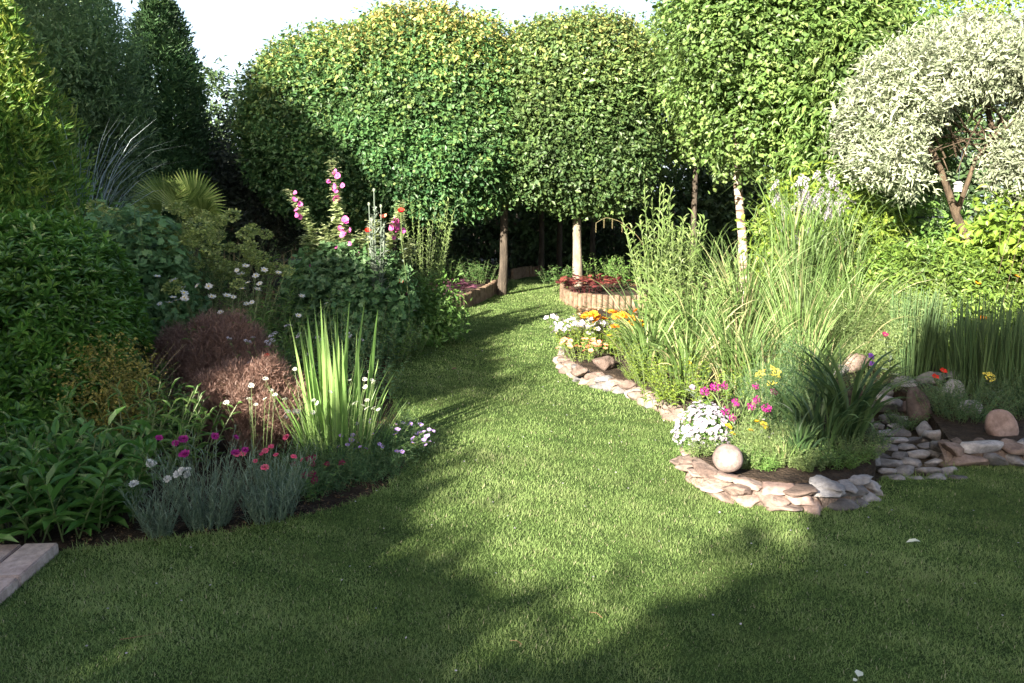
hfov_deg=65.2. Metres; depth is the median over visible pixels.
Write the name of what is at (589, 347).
salmon flower plant
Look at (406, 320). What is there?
poppy plant
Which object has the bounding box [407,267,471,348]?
shrub
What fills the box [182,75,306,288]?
plum tree
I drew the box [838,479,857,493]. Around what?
edging stone
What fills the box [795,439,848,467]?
cushion plant
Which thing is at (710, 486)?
edging stone
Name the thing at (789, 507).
edging stone
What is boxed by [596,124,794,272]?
evergreen shrub
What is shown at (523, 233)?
evergreen shrub
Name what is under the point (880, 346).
ferny plant
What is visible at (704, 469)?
edging stone
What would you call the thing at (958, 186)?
bird feeder
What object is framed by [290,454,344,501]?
stock plant
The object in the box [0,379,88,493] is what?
leafy perennial
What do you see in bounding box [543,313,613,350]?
alyssum plant
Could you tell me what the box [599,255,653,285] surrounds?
bed plant
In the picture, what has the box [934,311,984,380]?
horsetail reeds
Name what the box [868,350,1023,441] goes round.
pond bed soil
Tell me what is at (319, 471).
ferny plant
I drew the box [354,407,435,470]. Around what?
ferny plant
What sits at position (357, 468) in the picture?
ferny plant
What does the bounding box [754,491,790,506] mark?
edging stone
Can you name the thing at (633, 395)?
edging stone
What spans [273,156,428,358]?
lavatera shrub
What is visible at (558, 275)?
bed plant
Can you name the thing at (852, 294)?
grass clump
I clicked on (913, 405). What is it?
standing stone
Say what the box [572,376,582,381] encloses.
edging stone
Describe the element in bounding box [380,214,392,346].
poppy plant
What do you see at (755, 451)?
cushion plant
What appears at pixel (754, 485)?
edging stone
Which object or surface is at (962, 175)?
evergreen shrub
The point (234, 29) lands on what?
sky
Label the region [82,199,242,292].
spurge plant
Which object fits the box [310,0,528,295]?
hornbeam tree
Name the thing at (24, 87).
conifer tree
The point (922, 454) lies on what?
paving stone
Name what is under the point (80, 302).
rhododendron shrub
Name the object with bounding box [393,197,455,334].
slim shrub
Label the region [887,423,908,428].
paving stone
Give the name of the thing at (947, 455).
wall mortar
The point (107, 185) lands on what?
blue grass
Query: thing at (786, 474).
raised bed soil
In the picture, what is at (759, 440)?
ferny plant
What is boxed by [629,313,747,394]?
grass clump
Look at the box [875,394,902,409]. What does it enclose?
rockery stone
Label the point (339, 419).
iris clump
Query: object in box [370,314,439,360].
border perennial
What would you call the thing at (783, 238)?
grass clump
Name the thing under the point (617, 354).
marigold plant
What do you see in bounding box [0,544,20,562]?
patio slab
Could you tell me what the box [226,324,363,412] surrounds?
yarrow plant
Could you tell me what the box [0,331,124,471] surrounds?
rhododendron shrub
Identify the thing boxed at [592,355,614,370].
boulder
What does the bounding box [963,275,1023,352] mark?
orange flower plant
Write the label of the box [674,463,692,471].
edging stone
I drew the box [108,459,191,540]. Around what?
dianthus plant
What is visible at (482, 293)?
log edging
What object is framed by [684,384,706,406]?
flower plant
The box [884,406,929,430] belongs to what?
ground cover plant
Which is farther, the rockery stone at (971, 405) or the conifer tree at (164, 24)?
the conifer tree at (164, 24)
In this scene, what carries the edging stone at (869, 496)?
on the ground at (551, 270)
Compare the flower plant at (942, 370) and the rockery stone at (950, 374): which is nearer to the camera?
the flower plant at (942, 370)
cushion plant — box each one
[616,357,665,381]
[649,377,700,399]
[684,433,725,457]
[732,443,771,463]
[740,446,770,468]
[745,447,782,471]
[763,444,810,467]
[785,447,838,471]
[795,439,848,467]
[811,442,864,469]
[819,429,885,463]
[834,430,893,460]
[842,358,923,391]
[856,416,901,445]
[914,371,991,405]
[923,388,1004,423]
[955,364,1023,406]
[998,390,1023,419]
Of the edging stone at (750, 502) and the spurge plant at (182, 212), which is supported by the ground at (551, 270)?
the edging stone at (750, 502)
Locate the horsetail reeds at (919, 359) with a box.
[881,283,959,377]
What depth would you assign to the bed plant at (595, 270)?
14.18 m
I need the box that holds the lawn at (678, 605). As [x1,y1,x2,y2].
[0,275,1023,682]
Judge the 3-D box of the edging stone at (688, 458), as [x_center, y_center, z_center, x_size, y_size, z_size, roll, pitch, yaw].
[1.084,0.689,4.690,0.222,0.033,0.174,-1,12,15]
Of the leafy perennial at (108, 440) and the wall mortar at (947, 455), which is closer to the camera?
the leafy perennial at (108, 440)
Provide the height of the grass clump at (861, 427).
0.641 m
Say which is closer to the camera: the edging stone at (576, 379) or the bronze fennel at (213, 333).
the bronze fennel at (213, 333)
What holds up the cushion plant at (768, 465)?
on the raised bed soil at (786, 474)
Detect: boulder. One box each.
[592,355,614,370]
[984,409,1018,435]
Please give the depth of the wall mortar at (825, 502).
4.17 m
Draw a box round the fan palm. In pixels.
[125,168,226,304]
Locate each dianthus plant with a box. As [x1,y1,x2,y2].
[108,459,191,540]
[131,425,261,532]
[214,434,317,525]
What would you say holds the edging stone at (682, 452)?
on the edging stone at (673, 461)
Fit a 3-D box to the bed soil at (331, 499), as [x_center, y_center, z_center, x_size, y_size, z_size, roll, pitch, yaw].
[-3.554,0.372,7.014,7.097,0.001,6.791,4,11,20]
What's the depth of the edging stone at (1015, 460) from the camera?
4.80 m
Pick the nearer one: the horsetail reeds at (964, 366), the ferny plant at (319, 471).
the ferny plant at (319, 471)
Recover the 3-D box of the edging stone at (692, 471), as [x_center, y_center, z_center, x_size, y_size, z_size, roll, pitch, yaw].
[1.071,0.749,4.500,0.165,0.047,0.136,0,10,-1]
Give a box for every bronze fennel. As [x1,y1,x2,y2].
[140,296,292,411]
[185,349,307,456]
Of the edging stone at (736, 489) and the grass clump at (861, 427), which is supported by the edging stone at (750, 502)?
the edging stone at (736, 489)
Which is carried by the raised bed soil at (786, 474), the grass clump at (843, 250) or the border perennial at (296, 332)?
the grass clump at (843, 250)
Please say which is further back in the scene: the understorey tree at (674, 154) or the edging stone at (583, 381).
the understorey tree at (674, 154)
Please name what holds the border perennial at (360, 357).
on the bed soil at (331, 499)
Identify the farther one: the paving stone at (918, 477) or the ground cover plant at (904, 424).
the ground cover plant at (904, 424)
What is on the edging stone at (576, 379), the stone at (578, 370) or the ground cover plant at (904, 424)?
the stone at (578, 370)
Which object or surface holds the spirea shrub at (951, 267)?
on the pond bed soil at (968, 430)
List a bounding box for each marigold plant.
[580,309,643,355]
[607,320,643,361]
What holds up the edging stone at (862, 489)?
on the edging stone at (869, 496)
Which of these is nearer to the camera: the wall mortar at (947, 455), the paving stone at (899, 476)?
the paving stone at (899, 476)
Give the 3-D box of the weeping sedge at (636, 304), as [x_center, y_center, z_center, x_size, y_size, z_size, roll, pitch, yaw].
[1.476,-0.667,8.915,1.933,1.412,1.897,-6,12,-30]
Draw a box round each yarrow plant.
[223,382,277,467]
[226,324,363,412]
[262,366,379,484]
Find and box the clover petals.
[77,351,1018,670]
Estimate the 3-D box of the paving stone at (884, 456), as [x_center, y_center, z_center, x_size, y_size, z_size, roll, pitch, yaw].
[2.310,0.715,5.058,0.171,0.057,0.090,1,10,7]
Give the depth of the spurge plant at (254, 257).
7.19 m
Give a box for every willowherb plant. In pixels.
[620,208,709,351]
[639,183,678,342]
[639,253,745,362]
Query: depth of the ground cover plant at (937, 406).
5.56 m
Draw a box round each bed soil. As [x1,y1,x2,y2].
[0,330,424,549]
[564,309,875,497]
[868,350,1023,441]
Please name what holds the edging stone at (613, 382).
on the edging stone at (605, 386)
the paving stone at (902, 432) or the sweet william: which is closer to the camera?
the sweet william
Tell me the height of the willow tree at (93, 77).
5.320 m
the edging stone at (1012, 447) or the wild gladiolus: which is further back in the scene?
the wild gladiolus
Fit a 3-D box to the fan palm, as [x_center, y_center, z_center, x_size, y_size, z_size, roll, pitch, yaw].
[-3.444,-0.831,8.523,1.114,1.972,0.544,0,10,0]
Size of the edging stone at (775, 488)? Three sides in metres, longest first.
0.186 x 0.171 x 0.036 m
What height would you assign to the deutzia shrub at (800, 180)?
2.202 m
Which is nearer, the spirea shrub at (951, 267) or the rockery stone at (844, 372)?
the rockery stone at (844, 372)
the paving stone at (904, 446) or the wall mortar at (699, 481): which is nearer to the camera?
the wall mortar at (699, 481)
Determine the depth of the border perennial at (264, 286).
7.54 m
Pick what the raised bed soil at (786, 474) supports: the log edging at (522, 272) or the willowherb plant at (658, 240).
the willowherb plant at (658, 240)
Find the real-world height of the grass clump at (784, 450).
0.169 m
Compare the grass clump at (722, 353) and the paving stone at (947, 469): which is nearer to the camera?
the paving stone at (947, 469)
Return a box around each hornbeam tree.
[221,17,421,257]
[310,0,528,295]
[385,220,448,273]
[453,65,543,275]
[485,0,674,285]
[507,47,601,276]
[589,66,703,271]
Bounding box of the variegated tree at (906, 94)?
[816,3,1023,287]
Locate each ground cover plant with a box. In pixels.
[618,333,695,386]
[625,335,760,409]
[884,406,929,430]
[899,368,1023,422]
[973,360,1023,414]
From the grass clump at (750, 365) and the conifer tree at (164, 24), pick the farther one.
the conifer tree at (164, 24)
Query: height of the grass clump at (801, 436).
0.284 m
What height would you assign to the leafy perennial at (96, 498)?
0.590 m
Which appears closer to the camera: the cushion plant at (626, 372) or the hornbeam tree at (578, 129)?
the cushion plant at (626, 372)
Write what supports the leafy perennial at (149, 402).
on the bed soil at (331, 499)
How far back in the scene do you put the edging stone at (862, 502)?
4.20 m
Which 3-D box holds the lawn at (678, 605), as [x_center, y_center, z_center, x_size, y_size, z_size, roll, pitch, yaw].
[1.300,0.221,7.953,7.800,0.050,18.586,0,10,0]
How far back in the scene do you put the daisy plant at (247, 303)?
6.67 m
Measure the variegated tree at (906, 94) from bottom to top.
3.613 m
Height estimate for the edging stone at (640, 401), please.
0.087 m
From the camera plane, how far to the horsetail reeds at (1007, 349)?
5.95 m
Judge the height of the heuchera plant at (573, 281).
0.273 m
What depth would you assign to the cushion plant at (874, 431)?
4.87 m
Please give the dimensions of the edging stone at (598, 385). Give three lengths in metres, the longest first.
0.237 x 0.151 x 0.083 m
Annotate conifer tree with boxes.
[0,0,130,331]
[40,0,153,200]
[113,0,238,292]
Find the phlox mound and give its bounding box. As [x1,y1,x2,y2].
[670,400,736,455]
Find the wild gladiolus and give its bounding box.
[868,353,873,425]
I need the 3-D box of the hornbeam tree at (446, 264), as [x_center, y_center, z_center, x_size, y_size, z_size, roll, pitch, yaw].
[-2.777,-3.639,16.630,3.225,4.681,3.018,0,10,0]
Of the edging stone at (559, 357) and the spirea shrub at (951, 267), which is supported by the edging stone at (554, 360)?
the edging stone at (559, 357)
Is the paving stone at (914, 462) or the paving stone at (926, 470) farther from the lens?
the paving stone at (914, 462)
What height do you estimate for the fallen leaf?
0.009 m
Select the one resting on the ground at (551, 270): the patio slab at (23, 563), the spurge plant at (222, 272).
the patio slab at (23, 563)
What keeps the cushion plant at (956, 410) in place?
on the pond bed soil at (968, 430)
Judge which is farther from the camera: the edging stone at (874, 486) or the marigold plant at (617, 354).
the marigold plant at (617, 354)
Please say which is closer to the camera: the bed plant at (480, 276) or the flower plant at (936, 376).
the flower plant at (936, 376)
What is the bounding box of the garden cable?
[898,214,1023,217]
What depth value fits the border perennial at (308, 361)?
6.10 m
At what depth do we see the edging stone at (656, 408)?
6.03 m
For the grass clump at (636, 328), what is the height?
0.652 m
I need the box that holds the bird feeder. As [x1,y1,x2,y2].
[953,151,963,191]
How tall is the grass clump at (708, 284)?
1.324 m
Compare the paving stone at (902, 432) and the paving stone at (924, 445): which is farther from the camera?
the paving stone at (902, 432)
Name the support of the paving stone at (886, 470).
on the ground at (551, 270)
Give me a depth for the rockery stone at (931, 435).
5.28 m
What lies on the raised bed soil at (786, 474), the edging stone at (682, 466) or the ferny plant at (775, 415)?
the ferny plant at (775, 415)
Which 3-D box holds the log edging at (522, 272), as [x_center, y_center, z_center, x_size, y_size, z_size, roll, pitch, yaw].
[0.252,-1.419,16.490,0.216,0.249,1.056,7,12,36]
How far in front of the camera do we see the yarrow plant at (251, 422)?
4.75 m
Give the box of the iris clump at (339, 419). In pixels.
[265,299,407,463]
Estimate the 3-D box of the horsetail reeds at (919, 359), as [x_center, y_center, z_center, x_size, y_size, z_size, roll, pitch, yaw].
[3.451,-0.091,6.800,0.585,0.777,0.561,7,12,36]
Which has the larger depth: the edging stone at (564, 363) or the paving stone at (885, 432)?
the edging stone at (564, 363)
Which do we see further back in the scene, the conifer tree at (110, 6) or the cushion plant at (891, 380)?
the conifer tree at (110, 6)
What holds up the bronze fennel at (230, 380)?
on the bed soil at (331, 499)
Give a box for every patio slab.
[0,543,58,587]
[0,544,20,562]
[0,578,18,602]
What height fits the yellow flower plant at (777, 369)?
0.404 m
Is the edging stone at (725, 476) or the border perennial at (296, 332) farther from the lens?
the border perennial at (296, 332)
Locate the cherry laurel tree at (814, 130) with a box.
[751,0,977,234]
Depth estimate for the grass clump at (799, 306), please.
6.57 m
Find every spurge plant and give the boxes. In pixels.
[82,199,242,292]
[119,242,251,328]
[126,212,274,327]
[168,240,295,338]
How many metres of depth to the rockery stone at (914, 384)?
6.47 m
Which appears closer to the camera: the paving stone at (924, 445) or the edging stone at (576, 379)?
the paving stone at (924, 445)
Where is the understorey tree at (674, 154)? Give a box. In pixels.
[632,0,760,282]
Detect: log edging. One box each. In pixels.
[442,277,507,309]
[511,265,541,279]
[560,282,646,310]
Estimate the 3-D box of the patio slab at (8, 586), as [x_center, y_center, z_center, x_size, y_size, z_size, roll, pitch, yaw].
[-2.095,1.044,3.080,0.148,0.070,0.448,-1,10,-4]
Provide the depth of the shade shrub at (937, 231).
8.56 m
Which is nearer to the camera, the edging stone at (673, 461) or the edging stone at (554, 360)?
the edging stone at (673, 461)
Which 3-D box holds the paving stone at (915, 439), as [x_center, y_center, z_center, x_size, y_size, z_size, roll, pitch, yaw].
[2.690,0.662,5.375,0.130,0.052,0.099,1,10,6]
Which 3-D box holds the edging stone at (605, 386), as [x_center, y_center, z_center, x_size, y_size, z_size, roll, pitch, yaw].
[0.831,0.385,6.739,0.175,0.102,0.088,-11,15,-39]
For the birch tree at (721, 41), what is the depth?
9.46 m
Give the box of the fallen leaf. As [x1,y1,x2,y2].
[855,670,862,675]
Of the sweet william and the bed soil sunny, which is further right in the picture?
the sweet william
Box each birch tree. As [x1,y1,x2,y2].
[628,0,921,304]
[901,0,1023,161]
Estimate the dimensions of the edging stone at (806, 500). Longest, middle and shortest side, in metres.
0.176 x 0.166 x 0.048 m
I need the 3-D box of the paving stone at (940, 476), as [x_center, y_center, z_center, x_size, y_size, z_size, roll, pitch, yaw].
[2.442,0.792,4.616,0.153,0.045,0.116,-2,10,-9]
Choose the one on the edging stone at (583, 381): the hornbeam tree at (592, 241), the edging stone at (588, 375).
the edging stone at (588, 375)
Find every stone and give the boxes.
[552,356,557,364]
[555,362,563,368]
[557,355,566,360]
[558,366,568,373]
[562,360,574,365]
[570,364,588,376]
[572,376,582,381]
[578,377,591,384]
[584,372,604,379]
[589,383,602,389]
[593,375,612,382]
[602,381,612,390]
[608,378,620,386]
[612,386,624,393]
[618,379,635,389]
[627,390,644,400]
[630,387,641,391]
[637,396,650,405]
[644,399,656,408]
[652,402,659,411]
[658,400,674,410]
[660,408,669,415]
[661,412,679,421]
[669,405,683,415]
[669,455,680,464]
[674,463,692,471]
[678,454,695,462]
[679,447,689,455]
[684,472,698,485]
[687,467,703,478]
[692,458,717,480]
[695,479,723,492]
[708,491,735,503]
[713,470,737,481]
[721,483,753,495]
[731,495,759,507]
[732,475,762,490]
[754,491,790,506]
[760,481,794,495]
[765,504,802,510]
[783,483,817,496]
[785,495,815,505]
[802,498,822,515]
[809,475,845,491]
[812,487,845,497]
[818,498,859,510]
[832,364,848,375]
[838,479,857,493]
[841,485,868,496]
[844,353,869,372]
[848,474,873,484]
[855,497,869,506]
[861,490,880,501]
[865,480,880,492]
[872,401,887,411]
[873,423,884,428]
[873,489,883,495]
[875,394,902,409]
[875,450,880,465]
[876,468,896,473]
[877,429,894,435]
[878,414,904,424]
[878,451,891,458]
[879,385,893,396]
[880,458,903,466]
[882,443,897,450]
[882,474,905,479]
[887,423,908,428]
[891,376,917,386]
[891,437,908,442]
[892,428,910,435]
[892,451,907,459]
[895,465,913,475]
[897,401,905,412]
[897,443,918,449]
[901,457,921,466]
[904,476,924,479]
[906,387,932,426]
[906,437,921,442]
[908,449,930,458]
[914,467,942,474]
[916,371,947,384]
[916,421,932,436]
[916,442,929,449]
[921,430,940,441]
[924,458,942,465]
[926,473,945,479]
[927,450,942,457]
[929,441,941,452]
[938,442,963,456]
[938,454,989,466]
[939,379,964,398]
[940,466,957,474]
[946,370,954,378]
[946,475,967,479]
[958,400,982,413]
[960,440,1003,453]
[983,453,1008,465]
[1000,438,1023,454]
[1006,454,1023,466]
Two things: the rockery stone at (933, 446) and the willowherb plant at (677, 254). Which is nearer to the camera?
the rockery stone at (933, 446)
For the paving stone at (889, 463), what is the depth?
4.87 m
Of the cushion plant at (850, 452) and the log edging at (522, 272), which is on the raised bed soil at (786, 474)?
the cushion plant at (850, 452)
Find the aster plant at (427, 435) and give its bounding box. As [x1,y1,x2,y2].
[338,418,434,463]
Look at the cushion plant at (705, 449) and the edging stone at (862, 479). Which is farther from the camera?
the cushion plant at (705, 449)
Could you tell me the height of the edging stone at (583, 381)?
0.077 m
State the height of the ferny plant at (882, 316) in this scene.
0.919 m
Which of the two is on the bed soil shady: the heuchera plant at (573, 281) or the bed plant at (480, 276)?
the bed plant at (480, 276)
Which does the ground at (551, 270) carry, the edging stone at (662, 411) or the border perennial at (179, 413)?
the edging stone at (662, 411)
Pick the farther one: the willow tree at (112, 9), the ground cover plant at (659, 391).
the willow tree at (112, 9)
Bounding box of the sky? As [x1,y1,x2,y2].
[61,0,1023,208]
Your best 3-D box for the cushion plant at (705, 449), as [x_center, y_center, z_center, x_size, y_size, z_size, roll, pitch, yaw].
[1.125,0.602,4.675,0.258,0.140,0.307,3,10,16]
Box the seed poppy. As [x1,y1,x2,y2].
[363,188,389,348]
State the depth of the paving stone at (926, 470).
4.72 m
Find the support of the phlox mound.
on the raised bed soil at (786, 474)
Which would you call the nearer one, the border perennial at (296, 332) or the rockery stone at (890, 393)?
the rockery stone at (890, 393)
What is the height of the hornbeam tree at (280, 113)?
4.559 m
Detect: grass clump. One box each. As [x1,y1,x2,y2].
[0,385,182,463]
[587,299,711,375]
[622,218,762,328]
[624,269,759,365]
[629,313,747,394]
[674,218,834,354]
[674,291,813,397]
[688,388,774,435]
[698,312,824,403]
[719,161,894,352]
[736,243,872,379]
[757,178,918,347]
[757,302,877,399]
[764,375,890,450]
[765,430,809,463]
[770,410,828,461]
[774,337,939,444]
[776,241,934,363]
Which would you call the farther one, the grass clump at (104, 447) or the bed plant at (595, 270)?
the bed plant at (595, 270)
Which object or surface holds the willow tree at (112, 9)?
on the ground at (551, 270)
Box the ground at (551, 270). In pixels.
[59,210,1023,552]
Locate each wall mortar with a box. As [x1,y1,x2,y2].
[571,360,685,416]
[689,475,817,505]
[819,481,873,507]
[937,437,1023,463]
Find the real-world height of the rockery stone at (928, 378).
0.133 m
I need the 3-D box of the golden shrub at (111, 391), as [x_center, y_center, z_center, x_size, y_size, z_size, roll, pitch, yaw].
[-2.620,0.312,5.164,1.203,0.922,1.260,0,10,0]
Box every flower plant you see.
[555,337,607,361]
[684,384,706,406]
[725,420,768,446]
[753,365,779,418]
[879,332,899,374]
[932,374,944,390]
[938,368,951,381]
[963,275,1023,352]
[982,371,1002,398]
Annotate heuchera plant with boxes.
[416,278,482,292]
[555,274,610,292]
[583,273,630,290]
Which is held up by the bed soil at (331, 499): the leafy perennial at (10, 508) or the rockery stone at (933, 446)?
the leafy perennial at (10, 508)
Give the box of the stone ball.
[712,444,742,471]
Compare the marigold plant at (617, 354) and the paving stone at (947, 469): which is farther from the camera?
the marigold plant at (617, 354)
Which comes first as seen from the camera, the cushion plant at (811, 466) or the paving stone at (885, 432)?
the cushion plant at (811, 466)
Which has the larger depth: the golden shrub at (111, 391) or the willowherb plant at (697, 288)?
the willowherb plant at (697, 288)
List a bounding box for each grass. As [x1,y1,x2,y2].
[12,111,189,231]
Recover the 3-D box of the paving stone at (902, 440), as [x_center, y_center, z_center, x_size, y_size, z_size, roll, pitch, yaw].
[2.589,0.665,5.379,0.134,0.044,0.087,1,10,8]
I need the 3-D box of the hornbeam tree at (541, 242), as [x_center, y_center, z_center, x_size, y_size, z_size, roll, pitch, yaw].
[-0.877,-3.731,16.634,3.133,4.857,2.992,0,10,0]
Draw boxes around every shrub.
[0,207,157,416]
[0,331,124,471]
[29,321,213,452]
[52,186,211,387]
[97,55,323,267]
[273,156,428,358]
[277,171,520,268]
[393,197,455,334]
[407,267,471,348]
[454,186,666,267]
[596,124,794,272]
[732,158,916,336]
[762,104,1023,246]
[814,233,1023,358]
[846,184,985,282]
[905,184,1023,329]
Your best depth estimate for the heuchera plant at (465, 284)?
12.14 m
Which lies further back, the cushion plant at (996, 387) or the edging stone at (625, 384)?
the edging stone at (625, 384)
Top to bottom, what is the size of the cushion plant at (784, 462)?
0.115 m
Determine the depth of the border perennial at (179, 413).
5.34 m
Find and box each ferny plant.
[243,430,360,505]
[299,430,436,488]
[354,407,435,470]
[695,353,825,433]
[719,408,803,456]
[744,322,859,421]
[806,276,952,374]
[850,281,963,371]
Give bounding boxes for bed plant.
[422,252,477,280]
[456,259,499,282]
[535,265,573,283]
[582,254,627,279]
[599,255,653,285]
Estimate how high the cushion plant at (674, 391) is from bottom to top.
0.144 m
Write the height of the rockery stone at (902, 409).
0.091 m
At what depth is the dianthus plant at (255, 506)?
3.98 m
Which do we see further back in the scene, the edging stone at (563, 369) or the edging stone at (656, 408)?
the edging stone at (563, 369)
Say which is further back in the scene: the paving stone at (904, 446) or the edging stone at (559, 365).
the edging stone at (559, 365)
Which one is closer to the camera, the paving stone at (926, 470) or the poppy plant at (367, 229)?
the paving stone at (926, 470)
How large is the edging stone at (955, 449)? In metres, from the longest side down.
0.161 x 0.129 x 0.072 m
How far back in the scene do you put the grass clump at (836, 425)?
4.72 m
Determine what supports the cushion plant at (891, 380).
on the raised bed soil at (786, 474)
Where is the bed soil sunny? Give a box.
[570,283,663,295]
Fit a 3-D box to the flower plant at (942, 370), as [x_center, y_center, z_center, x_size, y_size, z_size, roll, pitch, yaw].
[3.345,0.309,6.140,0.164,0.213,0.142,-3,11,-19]
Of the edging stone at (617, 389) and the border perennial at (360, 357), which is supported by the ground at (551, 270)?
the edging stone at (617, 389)
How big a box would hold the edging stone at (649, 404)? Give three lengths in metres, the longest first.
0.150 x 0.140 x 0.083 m
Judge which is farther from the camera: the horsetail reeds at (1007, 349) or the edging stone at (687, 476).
the horsetail reeds at (1007, 349)
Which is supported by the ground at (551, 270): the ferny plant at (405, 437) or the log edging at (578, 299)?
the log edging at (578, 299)
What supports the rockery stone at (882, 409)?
on the ground at (551, 270)
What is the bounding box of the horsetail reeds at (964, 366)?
[944,292,1023,394]
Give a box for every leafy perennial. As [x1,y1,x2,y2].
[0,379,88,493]
[0,406,165,541]
[0,419,101,542]
[37,418,160,527]
[48,374,216,485]
[123,384,241,472]
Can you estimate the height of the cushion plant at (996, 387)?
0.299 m
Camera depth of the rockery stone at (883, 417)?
5.77 m
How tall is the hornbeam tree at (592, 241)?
4.970 m
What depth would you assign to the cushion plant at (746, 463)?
4.43 m
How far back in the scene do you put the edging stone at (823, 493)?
4.15 m
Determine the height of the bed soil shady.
0.001 m
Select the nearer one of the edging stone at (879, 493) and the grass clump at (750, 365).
the edging stone at (879, 493)
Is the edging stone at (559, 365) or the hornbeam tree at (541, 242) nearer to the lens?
the edging stone at (559, 365)
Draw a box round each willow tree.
[6,0,179,234]
[10,0,126,175]
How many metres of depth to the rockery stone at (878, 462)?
4.76 m
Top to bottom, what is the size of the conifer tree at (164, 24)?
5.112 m
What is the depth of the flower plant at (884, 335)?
6.72 m
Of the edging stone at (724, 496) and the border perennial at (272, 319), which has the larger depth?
the border perennial at (272, 319)
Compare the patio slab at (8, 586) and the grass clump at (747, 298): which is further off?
the grass clump at (747, 298)
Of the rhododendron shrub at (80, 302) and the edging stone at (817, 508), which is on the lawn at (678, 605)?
the edging stone at (817, 508)
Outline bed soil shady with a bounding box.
[412,278,490,295]
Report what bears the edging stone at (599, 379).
on the edging stone at (598, 385)
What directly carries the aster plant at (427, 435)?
on the bed soil at (331, 499)
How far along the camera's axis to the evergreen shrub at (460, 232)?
18.63 m
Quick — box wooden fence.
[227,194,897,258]
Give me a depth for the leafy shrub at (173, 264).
6.49 m
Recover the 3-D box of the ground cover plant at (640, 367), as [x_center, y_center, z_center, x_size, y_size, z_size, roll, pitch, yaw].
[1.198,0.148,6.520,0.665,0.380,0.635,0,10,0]
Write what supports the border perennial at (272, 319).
on the bed soil at (331, 499)
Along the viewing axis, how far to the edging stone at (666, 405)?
5.93 m
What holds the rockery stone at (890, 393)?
on the ground at (551, 270)
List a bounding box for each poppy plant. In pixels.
[365,228,369,257]
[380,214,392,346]
[398,208,416,354]
[398,279,413,353]
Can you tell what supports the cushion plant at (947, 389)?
on the pond bed soil at (968, 430)
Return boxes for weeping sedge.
[197,250,313,339]
[558,218,684,329]
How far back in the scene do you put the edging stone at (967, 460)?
4.80 m
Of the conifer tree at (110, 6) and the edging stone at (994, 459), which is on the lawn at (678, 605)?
the edging stone at (994, 459)
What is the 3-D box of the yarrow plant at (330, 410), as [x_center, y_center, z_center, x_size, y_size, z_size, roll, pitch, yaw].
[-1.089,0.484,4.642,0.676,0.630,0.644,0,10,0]
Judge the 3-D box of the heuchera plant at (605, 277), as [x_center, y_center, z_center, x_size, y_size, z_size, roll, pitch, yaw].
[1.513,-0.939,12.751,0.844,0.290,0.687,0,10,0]
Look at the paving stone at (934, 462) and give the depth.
4.87 m
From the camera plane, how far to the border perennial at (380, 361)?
7.68 m
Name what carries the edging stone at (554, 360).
on the ground at (551, 270)
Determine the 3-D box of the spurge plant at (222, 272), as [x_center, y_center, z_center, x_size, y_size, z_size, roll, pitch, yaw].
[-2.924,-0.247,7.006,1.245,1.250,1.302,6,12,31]
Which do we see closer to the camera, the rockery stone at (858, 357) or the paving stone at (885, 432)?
the paving stone at (885, 432)
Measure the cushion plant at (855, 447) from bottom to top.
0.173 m
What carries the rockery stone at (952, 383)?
on the pond bed soil at (968, 430)
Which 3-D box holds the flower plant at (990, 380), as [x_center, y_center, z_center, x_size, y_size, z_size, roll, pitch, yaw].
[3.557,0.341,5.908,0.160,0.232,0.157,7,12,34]
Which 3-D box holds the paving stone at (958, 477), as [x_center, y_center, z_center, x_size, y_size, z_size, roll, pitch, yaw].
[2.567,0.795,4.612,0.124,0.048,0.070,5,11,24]
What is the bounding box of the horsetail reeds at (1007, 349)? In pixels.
[979,308,1023,402]
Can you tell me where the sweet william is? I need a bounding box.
[700,381,777,445]
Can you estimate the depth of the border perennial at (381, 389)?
6.51 m
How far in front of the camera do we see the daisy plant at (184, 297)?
6.13 m
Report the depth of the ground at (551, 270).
14.21 m
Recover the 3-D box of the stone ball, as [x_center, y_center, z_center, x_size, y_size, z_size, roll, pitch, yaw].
[1.159,0.627,4.300,0.161,0.153,0.162,0,10,0]
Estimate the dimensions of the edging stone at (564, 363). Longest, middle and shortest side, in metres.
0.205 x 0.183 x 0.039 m
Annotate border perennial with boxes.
[110,361,213,442]
[193,240,309,343]
[207,242,302,355]
[218,277,346,377]
[254,334,362,414]
[268,304,378,387]
[318,339,411,403]
[322,305,424,369]
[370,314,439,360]
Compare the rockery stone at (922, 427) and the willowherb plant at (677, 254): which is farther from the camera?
the willowherb plant at (677, 254)
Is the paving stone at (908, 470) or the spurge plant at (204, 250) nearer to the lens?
the paving stone at (908, 470)
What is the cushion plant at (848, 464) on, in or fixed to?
on the raised bed soil at (786, 474)
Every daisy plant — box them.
[134,263,281,356]
[169,277,327,365]
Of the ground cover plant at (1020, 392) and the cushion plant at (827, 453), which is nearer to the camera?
the cushion plant at (827, 453)
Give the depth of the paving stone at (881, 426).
5.68 m
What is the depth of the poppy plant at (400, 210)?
8.07 m
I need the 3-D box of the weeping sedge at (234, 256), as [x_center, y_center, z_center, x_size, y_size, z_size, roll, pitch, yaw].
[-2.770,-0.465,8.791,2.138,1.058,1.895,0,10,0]
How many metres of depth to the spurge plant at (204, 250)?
6.87 m
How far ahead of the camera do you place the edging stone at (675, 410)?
5.80 m

